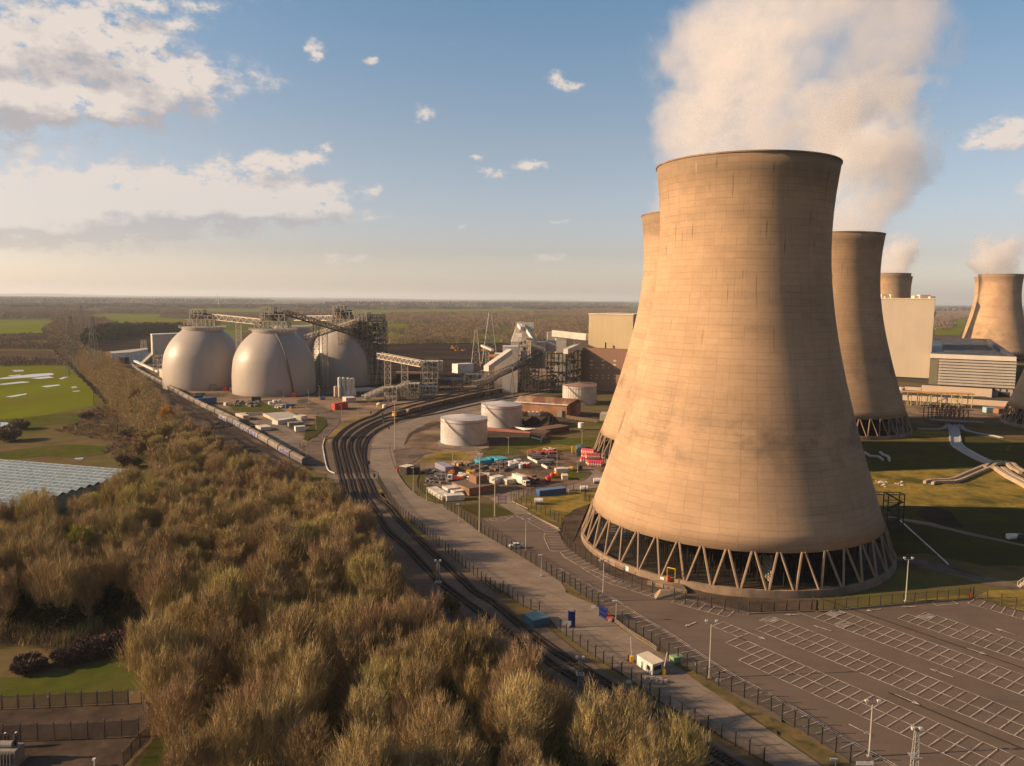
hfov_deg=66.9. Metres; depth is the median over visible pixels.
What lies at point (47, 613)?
evergreen shrub
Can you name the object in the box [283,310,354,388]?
conveyor
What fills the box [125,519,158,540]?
bare tree
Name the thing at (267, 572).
bare tree
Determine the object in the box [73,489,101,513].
bare tree
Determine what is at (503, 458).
shipping container
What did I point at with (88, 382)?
dirt track
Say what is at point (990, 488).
tussock field
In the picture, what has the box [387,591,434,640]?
bare tree
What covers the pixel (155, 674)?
bare tree
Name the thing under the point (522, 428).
pipe bundle
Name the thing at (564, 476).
open skip
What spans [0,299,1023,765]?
ground
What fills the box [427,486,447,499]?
shipping container
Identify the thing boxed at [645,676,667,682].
rubbish pile
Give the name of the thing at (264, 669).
bare tree
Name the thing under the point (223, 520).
bare tree
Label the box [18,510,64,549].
bare tree
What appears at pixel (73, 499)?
bare tree
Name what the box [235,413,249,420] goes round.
shipping container
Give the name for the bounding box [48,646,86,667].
bramble bush
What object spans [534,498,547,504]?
white bowser
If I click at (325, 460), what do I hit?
kerb
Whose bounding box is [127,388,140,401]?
willow tree
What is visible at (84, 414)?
bush
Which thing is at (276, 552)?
bare tree
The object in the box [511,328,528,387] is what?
plant building
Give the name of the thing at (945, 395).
steel canopy frame
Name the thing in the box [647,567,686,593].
yellow gate
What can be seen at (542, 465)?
wall
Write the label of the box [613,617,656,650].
post and rail fence
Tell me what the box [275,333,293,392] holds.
dust pipe
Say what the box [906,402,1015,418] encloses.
boiler yard
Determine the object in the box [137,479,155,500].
bare tree
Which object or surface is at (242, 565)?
bare tree
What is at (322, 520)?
bare tree
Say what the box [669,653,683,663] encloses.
green cabinet
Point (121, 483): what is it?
bare tree
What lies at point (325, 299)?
hills
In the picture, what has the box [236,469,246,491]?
bare tree
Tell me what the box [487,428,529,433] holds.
pipe run
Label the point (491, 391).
hopper wagon
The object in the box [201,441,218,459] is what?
bare tree
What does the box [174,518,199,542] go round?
bare tree
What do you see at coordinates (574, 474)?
lawn
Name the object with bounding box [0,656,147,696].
lawn
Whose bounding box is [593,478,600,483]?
white bowser
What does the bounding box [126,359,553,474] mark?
station yard
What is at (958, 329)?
field
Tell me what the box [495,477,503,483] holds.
door
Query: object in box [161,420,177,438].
bare tree
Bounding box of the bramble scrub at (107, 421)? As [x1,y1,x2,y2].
[53,404,146,461]
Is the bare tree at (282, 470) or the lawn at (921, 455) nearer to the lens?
the bare tree at (282, 470)
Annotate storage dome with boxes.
[162,325,237,390]
[231,327,315,396]
[271,324,315,349]
[311,326,380,386]
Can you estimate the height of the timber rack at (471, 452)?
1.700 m
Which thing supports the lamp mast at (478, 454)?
on the ground at (920, 581)
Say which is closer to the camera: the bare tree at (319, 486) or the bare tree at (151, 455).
the bare tree at (319, 486)
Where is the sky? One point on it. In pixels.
(391, 149)
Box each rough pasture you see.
[0,413,79,432]
[0,444,105,459]
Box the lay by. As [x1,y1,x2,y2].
[393,448,431,467]
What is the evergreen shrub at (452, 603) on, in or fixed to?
on the ground at (920, 581)
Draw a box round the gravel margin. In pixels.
[563,503,815,611]
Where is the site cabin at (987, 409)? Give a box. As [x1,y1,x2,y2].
[982,407,996,412]
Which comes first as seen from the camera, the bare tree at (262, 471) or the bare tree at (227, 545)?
the bare tree at (227, 545)
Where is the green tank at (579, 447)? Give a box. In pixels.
[575,444,584,455]
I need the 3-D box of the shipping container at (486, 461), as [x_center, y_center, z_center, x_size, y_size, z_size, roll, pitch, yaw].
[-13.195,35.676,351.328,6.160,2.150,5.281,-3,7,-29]
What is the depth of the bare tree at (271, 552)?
185.22 m
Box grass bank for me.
[480,435,596,454]
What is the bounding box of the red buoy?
[545,476,550,482]
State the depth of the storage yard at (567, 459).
332.97 m
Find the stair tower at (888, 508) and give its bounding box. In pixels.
[876,490,904,533]
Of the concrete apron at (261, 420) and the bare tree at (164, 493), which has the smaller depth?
the bare tree at (164, 493)
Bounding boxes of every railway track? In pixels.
[122,368,287,470]
[125,366,299,470]
[131,366,312,468]
[332,384,493,503]
[340,375,545,505]
[347,380,722,765]
[355,386,746,765]
[360,389,555,471]
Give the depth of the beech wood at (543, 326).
1860.81 m
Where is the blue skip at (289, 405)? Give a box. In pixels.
[285,404,295,407]
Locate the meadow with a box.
[0,365,95,418]
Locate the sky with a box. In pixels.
[0,0,1023,305]
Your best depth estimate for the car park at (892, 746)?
154.33 m
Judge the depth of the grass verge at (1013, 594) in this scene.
197.77 m
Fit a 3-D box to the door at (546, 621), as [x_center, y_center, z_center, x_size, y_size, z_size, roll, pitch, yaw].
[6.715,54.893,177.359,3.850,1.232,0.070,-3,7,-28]
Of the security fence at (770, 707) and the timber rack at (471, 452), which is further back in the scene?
the timber rack at (471, 452)
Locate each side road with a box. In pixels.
[297,399,340,422]
[305,413,338,473]
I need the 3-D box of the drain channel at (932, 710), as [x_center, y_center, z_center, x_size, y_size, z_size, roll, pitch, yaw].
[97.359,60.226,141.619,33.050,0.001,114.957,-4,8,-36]
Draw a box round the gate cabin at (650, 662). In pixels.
[636,651,663,674]
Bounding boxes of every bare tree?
[0,496,16,528]
[0,516,23,531]
[0,518,24,552]
[0,522,30,584]
[0,522,58,585]
[0,556,14,575]
[0,562,19,627]
[5,487,52,523]
[13,504,51,534]
[16,553,61,603]
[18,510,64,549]
[19,485,61,519]
[23,507,65,533]
[24,522,66,555]
[26,542,90,620]
[30,535,84,568]
[32,483,58,515]
[55,538,102,567]
[58,506,80,537]
[59,523,106,569]
[59,565,94,600]
[62,499,96,522]
[66,495,86,510]
[66,516,87,539]
[68,569,105,629]
[69,501,106,541]
[70,552,109,589]
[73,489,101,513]
[82,489,105,511]
[82,507,108,533]
[91,503,139,549]
[92,527,134,568]
[96,481,125,511]
[97,481,114,496]
[97,509,112,518]
[99,540,146,598]
[101,470,130,490]
[107,598,191,690]
[112,476,144,490]
[112,478,146,512]
[114,463,145,486]
[115,502,148,529]
[116,532,147,583]
[119,544,175,605]
[121,517,157,557]
[124,497,155,526]
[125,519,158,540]
[125,612,188,690]
[130,437,148,457]
[130,638,188,715]
[133,545,194,621]
[136,495,154,511]
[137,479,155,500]
[138,525,189,560]
[139,473,175,505]
[139,664,206,757]
[140,431,153,442]
[141,463,158,479]
[141,543,175,564]
[142,469,161,483]
[145,442,164,459]
[146,427,163,439]
[147,435,162,445]
[147,571,199,624]
[148,448,161,466]
[149,522,178,556]
[150,446,173,470]
[150,459,179,487]
[150,496,169,532]
[153,480,182,514]
[155,425,167,440]
[156,507,188,533]
[156,721,228,765]
[157,441,168,448]
[157,477,193,499]
[159,510,188,534]
[159,591,208,647]
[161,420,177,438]
[161,495,200,524]
[162,438,188,466]
[162,548,199,587]
[165,433,176,442]
[165,435,184,448]
[168,459,191,480]
[169,436,195,459]
[169,626,210,674]
[170,540,212,571]
[170,630,224,725]
[171,491,199,510]
[173,450,192,462]
[173,469,206,495]
[174,431,190,438]
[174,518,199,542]
[175,529,209,561]
[177,428,198,441]
[177,460,205,479]
[180,438,200,451]
[181,562,225,633]
[183,487,215,516]
[184,422,200,432]
[184,496,210,537]
[186,555,220,603]
[188,451,209,476]
[189,475,203,495]
[190,446,202,460]
[190,574,242,646]
[191,435,212,446]
[191,507,215,552]
[192,482,220,506]
[195,440,208,452]
[196,612,239,694]
[197,521,221,562]
[199,563,256,627]
[199,693,273,765]
[200,471,212,483]
[200,617,265,698]
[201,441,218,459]
[201,449,227,474]
[201,468,225,493]
[202,429,212,437]
[203,557,225,573]
[205,450,226,474]
[205,471,229,485]
[207,505,240,533]
[208,494,234,523]
[209,435,222,444]
[209,439,224,453]
[209,664,283,765]
[210,543,244,575]
[212,529,243,569]
[213,523,251,556]
[214,482,240,510]
[219,473,241,494]
[220,437,243,464]
[220,467,239,477]
[222,472,243,490]
[223,455,248,476]
[225,486,246,505]
[225,488,267,530]
[225,518,253,562]
[229,620,301,681]
[234,455,252,470]
[234,552,267,612]
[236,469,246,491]
[236,655,288,702]
[237,518,269,561]
[237,567,299,629]
[237,674,317,765]
[239,450,256,469]
[241,541,294,597]
[243,465,266,486]
[244,479,267,499]
[244,482,272,507]
[245,518,284,555]
[248,472,278,493]
[249,464,280,486]
[250,453,275,470]
[251,506,278,527]
[251,560,304,602]
[252,461,274,476]
[252,498,274,524]
[255,533,296,568]
[255,603,311,664]
[256,539,285,567]
[256,595,303,644]
[258,501,298,552]
[264,505,297,529]
[265,485,283,505]
[266,519,314,572]
[267,475,285,499]
[267,491,287,507]
[267,597,327,687]
[268,501,299,525]
[270,636,336,706]
[270,671,326,765]
[274,455,294,481]
[274,503,294,513]
[278,473,306,512]
[278,710,338,765]
[281,566,311,608]
[284,515,321,561]
[289,529,322,570]
[289,566,344,609]
[290,561,311,596]
[293,481,320,508]
[294,466,313,485]
[294,601,322,638]
[297,495,317,515]
[297,505,320,526]
[300,477,317,495]
[302,534,344,600]
[304,610,346,668]
[305,514,332,545]
[305,532,353,595]
[307,482,341,515]
[309,587,346,652]
[313,497,337,517]
[315,476,345,504]
[315,610,396,694]
[319,505,340,532]
[319,715,405,765]
[320,510,357,542]
[323,515,358,547]
[324,519,359,591]
[327,584,385,657]
[331,528,367,576]
[332,670,378,718]
[333,665,393,751]
[335,492,370,516]
[336,595,404,673]
[337,500,380,542]
[340,548,388,599]
[347,501,379,546]
[351,555,409,606]
[352,531,396,582]
[352,575,400,614]
[356,645,411,725]
[363,724,445,765]
[368,621,425,709]
[381,688,438,765]
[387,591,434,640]
[387,640,446,726]
[394,586,450,670]
[394,685,473,765]
[404,615,471,711]
[426,712,492,765]
[440,623,501,713]
[446,653,501,728]
[454,610,511,695]
[477,668,525,757]
[479,638,536,704]
[488,663,559,765]
[489,630,550,736]
[491,729,548,765]
[503,744,559,765]
[514,673,575,762]
[562,677,625,765]
[589,684,666,765]
[612,717,682,765]
[652,705,716,765]
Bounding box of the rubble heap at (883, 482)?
[876,480,890,486]
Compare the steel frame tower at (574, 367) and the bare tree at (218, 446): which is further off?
the steel frame tower at (574, 367)
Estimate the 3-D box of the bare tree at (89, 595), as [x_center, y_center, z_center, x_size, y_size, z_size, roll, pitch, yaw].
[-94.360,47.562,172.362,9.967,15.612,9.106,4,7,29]
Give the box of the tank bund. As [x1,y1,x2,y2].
[404,413,599,449]
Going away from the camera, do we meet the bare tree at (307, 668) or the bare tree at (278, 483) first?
the bare tree at (307, 668)
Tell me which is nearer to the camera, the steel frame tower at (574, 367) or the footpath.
the footpath
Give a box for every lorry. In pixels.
[447,474,461,480]
[512,473,529,486]
[522,472,539,483]
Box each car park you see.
[481,514,598,600]
[557,564,781,721]
[745,599,1023,765]
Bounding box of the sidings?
[122,365,300,479]
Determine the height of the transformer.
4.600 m
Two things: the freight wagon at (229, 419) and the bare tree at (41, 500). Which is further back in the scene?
the freight wagon at (229, 419)
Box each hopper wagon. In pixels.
[406,406,419,412]
[418,403,430,410]
[430,400,441,407]
[439,398,451,404]
[451,396,462,401]
[461,394,473,399]
[471,391,483,397]
[482,389,493,394]
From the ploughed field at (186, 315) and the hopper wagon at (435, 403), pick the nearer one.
the hopper wagon at (435, 403)
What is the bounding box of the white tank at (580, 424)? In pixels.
[578,422,583,428]
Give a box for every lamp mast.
[392,401,396,448]
[434,559,441,598]
[477,453,482,532]
[492,478,497,515]
[512,367,513,398]
[522,518,529,550]
[538,554,542,576]
[576,656,584,688]
[599,559,608,601]
[612,600,617,621]
[705,620,717,678]
[865,699,880,757]
[903,557,913,600]
[907,726,922,765]
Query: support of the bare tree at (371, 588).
on the ground at (920, 581)
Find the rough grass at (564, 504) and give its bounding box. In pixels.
[514,491,595,523]
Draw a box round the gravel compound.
[0,703,149,765]
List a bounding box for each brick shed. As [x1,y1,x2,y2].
[530,430,550,439]
[535,424,568,433]
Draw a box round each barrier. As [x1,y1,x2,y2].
[630,637,633,661]
[662,652,667,674]
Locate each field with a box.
[0,321,49,333]
[0,351,56,359]
[102,316,193,322]
[160,312,271,317]
[194,309,270,310]
[352,310,382,312]
[383,309,550,312]
[388,324,513,342]
[871,469,1023,508]
[935,321,965,334]
[951,317,966,322]
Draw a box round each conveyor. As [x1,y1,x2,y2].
[132,359,158,372]
[140,350,156,365]
[211,314,264,348]
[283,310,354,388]
[294,315,335,331]
[304,318,360,387]
[361,386,383,399]
[377,353,424,398]
[397,381,409,396]
[471,349,542,398]
[481,345,493,387]
[484,349,511,370]
[517,323,523,329]
[524,325,536,343]
[552,330,587,381]
[563,344,579,383]
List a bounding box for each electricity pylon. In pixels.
[61,315,79,374]
[76,306,84,328]
[84,317,100,362]
[479,312,500,362]
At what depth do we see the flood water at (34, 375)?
708.50 m
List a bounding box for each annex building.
[903,393,1010,406]
[905,385,920,390]
[921,383,991,397]
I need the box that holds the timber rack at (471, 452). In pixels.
[466,451,478,453]
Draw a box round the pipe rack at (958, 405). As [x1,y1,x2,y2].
[900,391,974,407]
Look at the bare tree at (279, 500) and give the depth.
248.47 m
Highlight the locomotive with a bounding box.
[392,409,405,416]
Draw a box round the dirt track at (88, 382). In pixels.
[55,351,106,403]
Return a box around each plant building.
[494,353,502,388]
[502,345,517,392]
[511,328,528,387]
[516,322,521,332]
[521,322,533,336]
[530,341,545,367]
[545,340,555,351]
[547,332,556,339]
[555,338,566,384]
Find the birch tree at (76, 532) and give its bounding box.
[64,521,98,558]
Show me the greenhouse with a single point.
(17, 478)
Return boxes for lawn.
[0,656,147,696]
[139,736,170,765]
[461,504,513,517]
[551,470,586,479]
[861,441,1023,471]
[885,506,1023,565]
[887,429,948,439]
[960,430,1014,459]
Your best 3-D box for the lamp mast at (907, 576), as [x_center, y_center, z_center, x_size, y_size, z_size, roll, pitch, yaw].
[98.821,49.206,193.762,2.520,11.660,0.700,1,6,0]
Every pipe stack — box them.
[527,453,539,457]
[532,455,544,460]
[537,460,550,465]
[546,455,559,459]
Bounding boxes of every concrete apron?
[250,416,294,432]
[267,433,302,453]
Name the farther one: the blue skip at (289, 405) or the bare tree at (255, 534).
the blue skip at (289, 405)
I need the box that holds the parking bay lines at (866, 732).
[487,514,1023,765]
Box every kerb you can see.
[322,438,334,473]
[512,501,973,614]
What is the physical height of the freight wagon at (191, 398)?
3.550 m
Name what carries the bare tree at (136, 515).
on the ground at (920, 581)
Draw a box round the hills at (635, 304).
[0,296,638,305]
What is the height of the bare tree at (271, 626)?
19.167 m
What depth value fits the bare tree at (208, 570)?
168.53 m
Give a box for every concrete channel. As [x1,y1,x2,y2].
[917,423,947,429]
[923,464,989,484]
[948,423,991,463]
[959,422,1003,437]
[983,460,1023,474]
[993,466,1023,487]
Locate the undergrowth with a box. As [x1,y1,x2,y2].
[0,472,692,765]
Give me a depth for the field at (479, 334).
1580.20 m
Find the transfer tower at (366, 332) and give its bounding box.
[352,312,387,385]
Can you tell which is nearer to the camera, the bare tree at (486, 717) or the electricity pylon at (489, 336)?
the bare tree at (486, 717)
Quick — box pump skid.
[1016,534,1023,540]
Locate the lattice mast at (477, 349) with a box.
[471,329,480,365]
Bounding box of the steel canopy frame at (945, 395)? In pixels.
[908,395,986,401]
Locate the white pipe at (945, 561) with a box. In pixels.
[900,520,948,564]
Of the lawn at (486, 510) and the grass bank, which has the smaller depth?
the lawn at (486, 510)
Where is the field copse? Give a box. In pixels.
[386,322,502,343]
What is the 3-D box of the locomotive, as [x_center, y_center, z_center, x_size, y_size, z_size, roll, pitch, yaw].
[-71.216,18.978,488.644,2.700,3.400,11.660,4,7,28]
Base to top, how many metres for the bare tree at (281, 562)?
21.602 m
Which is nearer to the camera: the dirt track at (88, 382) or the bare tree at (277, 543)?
the bare tree at (277, 543)
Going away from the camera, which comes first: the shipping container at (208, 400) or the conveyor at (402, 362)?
the shipping container at (208, 400)
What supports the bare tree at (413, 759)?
on the ground at (920, 581)
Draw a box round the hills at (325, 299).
[52,296,1023,307]
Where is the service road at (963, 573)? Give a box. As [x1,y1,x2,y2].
[897,557,1023,589]
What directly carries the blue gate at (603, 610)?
on the ground at (920, 581)
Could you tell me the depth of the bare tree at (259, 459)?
304.77 m
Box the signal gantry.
[326,436,370,449]
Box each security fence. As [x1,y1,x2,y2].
[0,688,128,708]
[0,716,138,740]
[122,688,150,765]
[378,474,540,610]
[417,463,444,503]
[444,499,599,605]
[510,451,538,471]
[512,494,739,611]
[514,486,535,497]
[560,618,766,763]
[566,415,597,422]
[566,484,589,500]
[615,607,853,762]
[748,586,971,612]
[972,586,1023,612]
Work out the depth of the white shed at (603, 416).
480.42 m
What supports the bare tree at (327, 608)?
on the ground at (920, 581)
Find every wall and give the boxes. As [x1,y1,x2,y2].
[244,412,262,414]
[396,373,421,379]
[527,456,548,468]
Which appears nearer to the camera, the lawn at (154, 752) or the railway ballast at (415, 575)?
the lawn at (154, 752)
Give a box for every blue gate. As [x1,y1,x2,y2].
[562,610,574,627]
[599,603,607,620]
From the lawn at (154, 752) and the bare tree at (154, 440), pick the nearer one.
the lawn at (154, 752)
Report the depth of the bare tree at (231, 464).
292.91 m
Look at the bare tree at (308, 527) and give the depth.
209.64 m
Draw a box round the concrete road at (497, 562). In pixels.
[370,384,821,765]
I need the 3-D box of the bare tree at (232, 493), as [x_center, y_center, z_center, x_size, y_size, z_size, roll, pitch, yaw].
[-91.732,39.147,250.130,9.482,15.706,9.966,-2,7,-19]
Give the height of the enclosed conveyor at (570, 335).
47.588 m
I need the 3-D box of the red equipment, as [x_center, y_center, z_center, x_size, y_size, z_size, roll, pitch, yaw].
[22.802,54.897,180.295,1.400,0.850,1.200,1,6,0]
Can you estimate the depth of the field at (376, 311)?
4183.73 m
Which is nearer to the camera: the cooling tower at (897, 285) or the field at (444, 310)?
the cooling tower at (897, 285)
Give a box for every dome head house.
[183,308,219,326]
[254,306,290,329]
[327,304,355,324]
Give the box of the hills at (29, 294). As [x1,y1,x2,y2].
[0,293,1023,306]
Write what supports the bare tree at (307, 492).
on the ground at (920, 581)
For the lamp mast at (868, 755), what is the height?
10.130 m
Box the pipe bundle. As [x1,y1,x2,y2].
[513,426,534,430]
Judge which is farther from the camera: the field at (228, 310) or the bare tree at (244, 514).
the field at (228, 310)
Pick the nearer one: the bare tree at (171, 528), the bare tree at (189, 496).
the bare tree at (171, 528)
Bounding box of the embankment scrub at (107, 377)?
[71,345,214,436]
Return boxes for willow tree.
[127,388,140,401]
[157,405,175,420]
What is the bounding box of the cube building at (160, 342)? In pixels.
[151,333,177,374]
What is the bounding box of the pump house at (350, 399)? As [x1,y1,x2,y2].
[343,396,355,402]
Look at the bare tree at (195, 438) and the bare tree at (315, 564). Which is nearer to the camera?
the bare tree at (315, 564)
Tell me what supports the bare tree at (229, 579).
on the ground at (920, 581)
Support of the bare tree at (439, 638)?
on the ground at (920, 581)
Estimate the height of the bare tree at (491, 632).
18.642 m
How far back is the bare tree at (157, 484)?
251.18 m
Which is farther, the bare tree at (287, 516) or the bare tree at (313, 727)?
the bare tree at (287, 516)
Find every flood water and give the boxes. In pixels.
[0,373,52,378]
[0,381,26,384]
[33,376,53,378]
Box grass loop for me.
[303,415,326,440]
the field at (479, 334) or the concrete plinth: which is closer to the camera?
the concrete plinth
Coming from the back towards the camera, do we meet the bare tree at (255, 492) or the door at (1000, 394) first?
the door at (1000, 394)
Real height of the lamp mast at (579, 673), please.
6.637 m
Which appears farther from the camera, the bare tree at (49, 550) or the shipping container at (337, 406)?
the shipping container at (337, 406)
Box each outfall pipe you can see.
[864,451,883,460]
[879,451,890,461]
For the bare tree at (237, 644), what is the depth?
140.15 m
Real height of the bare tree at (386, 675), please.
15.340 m
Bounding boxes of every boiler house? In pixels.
[582,313,636,391]
[881,294,935,382]
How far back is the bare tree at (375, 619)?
144.34 m
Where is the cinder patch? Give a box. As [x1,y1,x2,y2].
[916,507,963,526]
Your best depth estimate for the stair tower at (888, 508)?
251.67 m
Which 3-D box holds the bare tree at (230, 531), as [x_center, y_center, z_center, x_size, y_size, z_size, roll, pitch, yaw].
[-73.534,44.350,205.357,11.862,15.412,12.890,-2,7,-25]
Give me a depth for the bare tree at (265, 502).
240.82 m
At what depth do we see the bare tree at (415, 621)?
148.18 m
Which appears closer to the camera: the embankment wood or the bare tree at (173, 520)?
the bare tree at (173, 520)
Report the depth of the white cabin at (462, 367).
779.68 m
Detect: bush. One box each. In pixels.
[0,424,22,441]
[8,417,31,429]
[9,650,48,676]
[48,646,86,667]
[70,632,116,659]
[77,411,93,418]
[105,629,130,655]
[115,454,142,467]
[118,426,137,435]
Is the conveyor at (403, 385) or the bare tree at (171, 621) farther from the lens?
the conveyor at (403, 385)
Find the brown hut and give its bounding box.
[452,472,495,495]
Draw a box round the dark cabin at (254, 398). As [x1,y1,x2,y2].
[251,396,260,400]
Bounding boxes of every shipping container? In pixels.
[191,395,202,397]
[196,397,216,403]
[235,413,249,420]
[255,424,271,430]
[272,417,294,424]
[287,421,303,426]
[293,414,307,420]
[294,425,305,431]
[332,401,347,409]
[400,464,413,474]
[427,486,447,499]
[435,462,453,471]
[442,484,459,492]
[444,492,464,501]
[450,488,464,493]
[474,458,490,464]
[489,474,503,483]
[492,456,507,461]
[502,476,516,484]
[524,610,549,627]
[536,486,565,496]
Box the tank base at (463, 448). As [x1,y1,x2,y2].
[437,443,488,449]
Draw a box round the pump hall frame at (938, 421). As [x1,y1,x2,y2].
[919,405,983,425]
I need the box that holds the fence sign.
[856,761,873,764]
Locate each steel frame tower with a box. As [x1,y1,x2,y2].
[518,337,530,391]
[524,360,538,392]
[546,353,568,391]
[565,350,582,382]
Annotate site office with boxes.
[263,411,295,419]
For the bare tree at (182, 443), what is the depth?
318.27 m
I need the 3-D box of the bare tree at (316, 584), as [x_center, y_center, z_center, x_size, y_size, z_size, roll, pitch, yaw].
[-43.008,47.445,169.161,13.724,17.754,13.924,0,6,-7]
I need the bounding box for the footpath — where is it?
[886,516,1023,545]
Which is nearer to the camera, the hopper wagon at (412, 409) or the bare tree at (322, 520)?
the bare tree at (322, 520)
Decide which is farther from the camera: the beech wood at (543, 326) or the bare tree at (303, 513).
the beech wood at (543, 326)
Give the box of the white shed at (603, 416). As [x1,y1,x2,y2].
[600,412,606,420]
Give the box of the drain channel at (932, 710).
[815,596,1023,749]
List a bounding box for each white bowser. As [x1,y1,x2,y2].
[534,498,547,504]
[580,485,590,491]
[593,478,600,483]
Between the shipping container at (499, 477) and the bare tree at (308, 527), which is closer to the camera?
the bare tree at (308, 527)
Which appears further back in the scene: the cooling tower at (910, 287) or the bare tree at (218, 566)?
the cooling tower at (910, 287)
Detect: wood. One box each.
[0,296,971,310]
[0,306,192,319]
[41,315,112,361]
[79,321,189,344]
[271,308,970,329]
[382,308,628,325]
[496,316,588,341]
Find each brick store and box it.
[514,395,581,416]
[993,406,1011,413]
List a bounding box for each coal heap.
[523,417,539,426]
[537,415,560,426]
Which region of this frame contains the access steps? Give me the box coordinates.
[1017,578,1023,587]
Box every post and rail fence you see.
[453,500,478,505]
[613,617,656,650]
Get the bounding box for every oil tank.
[438,411,488,446]
[481,399,523,428]
[562,382,597,405]
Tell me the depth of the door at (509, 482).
312.27 m
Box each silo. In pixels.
[334,385,336,396]
[338,376,341,385]
[338,386,341,396]
[342,377,345,396]
[346,378,349,395]
[350,377,354,395]
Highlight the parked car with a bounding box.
[509,542,523,548]
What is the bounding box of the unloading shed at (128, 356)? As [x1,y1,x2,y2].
[111,348,147,363]
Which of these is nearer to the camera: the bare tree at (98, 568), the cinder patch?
the bare tree at (98, 568)
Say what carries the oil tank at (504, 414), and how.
on the tank bund
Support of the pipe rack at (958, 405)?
on the boiler yard at (915, 410)
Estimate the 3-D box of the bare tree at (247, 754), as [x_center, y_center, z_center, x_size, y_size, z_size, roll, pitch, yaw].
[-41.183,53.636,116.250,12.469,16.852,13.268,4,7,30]
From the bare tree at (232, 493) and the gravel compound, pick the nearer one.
the gravel compound
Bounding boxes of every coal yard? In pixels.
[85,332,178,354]
[355,343,510,386]
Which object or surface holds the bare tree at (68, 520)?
on the ground at (920, 581)
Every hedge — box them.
[0,332,69,365]
[122,315,265,338]
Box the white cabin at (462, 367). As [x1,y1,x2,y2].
[452,363,473,372]
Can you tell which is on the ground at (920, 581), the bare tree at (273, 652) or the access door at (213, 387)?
the bare tree at (273, 652)
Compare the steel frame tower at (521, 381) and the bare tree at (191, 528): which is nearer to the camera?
the bare tree at (191, 528)
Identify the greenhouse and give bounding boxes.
[0,459,141,517]
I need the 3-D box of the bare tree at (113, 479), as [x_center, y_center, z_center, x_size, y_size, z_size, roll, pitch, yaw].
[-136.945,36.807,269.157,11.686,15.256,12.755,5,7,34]
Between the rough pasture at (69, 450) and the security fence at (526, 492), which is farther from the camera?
the rough pasture at (69, 450)
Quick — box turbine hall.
[928,337,1016,397]
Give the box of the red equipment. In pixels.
[607,616,612,621]
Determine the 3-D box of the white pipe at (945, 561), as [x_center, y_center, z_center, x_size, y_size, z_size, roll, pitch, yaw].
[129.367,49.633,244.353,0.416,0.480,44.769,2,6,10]
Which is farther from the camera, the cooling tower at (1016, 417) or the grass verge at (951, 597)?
the cooling tower at (1016, 417)
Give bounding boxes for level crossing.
[327,472,377,478]
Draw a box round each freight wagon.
[188,396,195,402]
[194,399,201,405]
[200,402,208,409]
[207,405,216,412]
[215,408,224,414]
[218,413,228,421]
[226,415,234,423]
[232,419,241,428]
[240,423,251,433]
[249,428,260,438]
[258,433,271,444]
[268,439,281,450]
[278,445,292,456]
[290,451,307,464]
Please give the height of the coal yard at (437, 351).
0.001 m
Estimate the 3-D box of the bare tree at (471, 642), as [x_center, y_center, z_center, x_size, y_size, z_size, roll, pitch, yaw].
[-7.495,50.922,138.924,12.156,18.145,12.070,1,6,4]
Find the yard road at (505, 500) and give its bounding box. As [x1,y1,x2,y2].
[490,467,602,530]
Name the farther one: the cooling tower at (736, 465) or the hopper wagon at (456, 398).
the hopper wagon at (456, 398)
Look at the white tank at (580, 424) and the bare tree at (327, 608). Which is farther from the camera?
the white tank at (580, 424)
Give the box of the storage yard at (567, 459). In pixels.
[423,451,603,498]
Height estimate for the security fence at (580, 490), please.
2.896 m
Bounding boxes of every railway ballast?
[325,374,576,621]
[414,526,755,765]
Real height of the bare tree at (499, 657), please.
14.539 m
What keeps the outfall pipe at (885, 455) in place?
on the lawn at (921, 455)
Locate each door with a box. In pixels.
[210,384,216,390]
[276,390,283,396]
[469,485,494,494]
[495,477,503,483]
[507,480,516,484]
[534,619,548,626]
[557,410,561,416]
[993,389,1009,396]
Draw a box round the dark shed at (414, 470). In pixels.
[407,465,418,474]
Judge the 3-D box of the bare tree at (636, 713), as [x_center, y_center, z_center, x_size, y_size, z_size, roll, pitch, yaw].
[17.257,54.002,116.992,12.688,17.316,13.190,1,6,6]
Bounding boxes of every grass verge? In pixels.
[323,415,366,449]
[377,485,425,538]
[418,451,470,461]
[520,444,573,453]
[560,581,776,734]
[761,712,852,765]
[904,595,970,601]
[975,589,1023,609]
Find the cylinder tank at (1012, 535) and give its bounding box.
[1006,533,1020,538]
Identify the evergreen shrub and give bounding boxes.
[0,589,39,619]
[26,598,85,632]
[77,587,124,620]
[438,591,460,613]
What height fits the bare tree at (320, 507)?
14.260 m
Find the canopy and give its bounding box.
[355,387,383,391]
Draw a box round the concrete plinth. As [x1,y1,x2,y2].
[654,589,683,599]
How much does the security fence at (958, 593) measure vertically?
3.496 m
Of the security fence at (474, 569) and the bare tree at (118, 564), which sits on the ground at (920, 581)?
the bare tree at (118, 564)
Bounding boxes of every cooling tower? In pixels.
[581,149,896,598]
[593,211,659,462]
[832,231,912,439]
[880,273,911,297]
[909,276,912,297]
[960,277,1023,357]
[964,274,1023,362]
[999,369,1023,427]
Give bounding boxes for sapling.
[114,448,122,464]
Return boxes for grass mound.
[229,402,286,412]
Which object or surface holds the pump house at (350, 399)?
on the ground at (920, 581)
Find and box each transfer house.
[382,385,398,400]
[406,382,420,396]
[420,360,442,383]
[421,383,438,392]
[438,377,462,389]
[464,373,481,382]
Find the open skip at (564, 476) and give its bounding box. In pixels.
[561,473,567,479]
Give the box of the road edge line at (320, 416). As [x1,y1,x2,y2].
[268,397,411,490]
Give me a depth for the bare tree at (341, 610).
152.04 m
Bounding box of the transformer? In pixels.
[0,733,28,765]

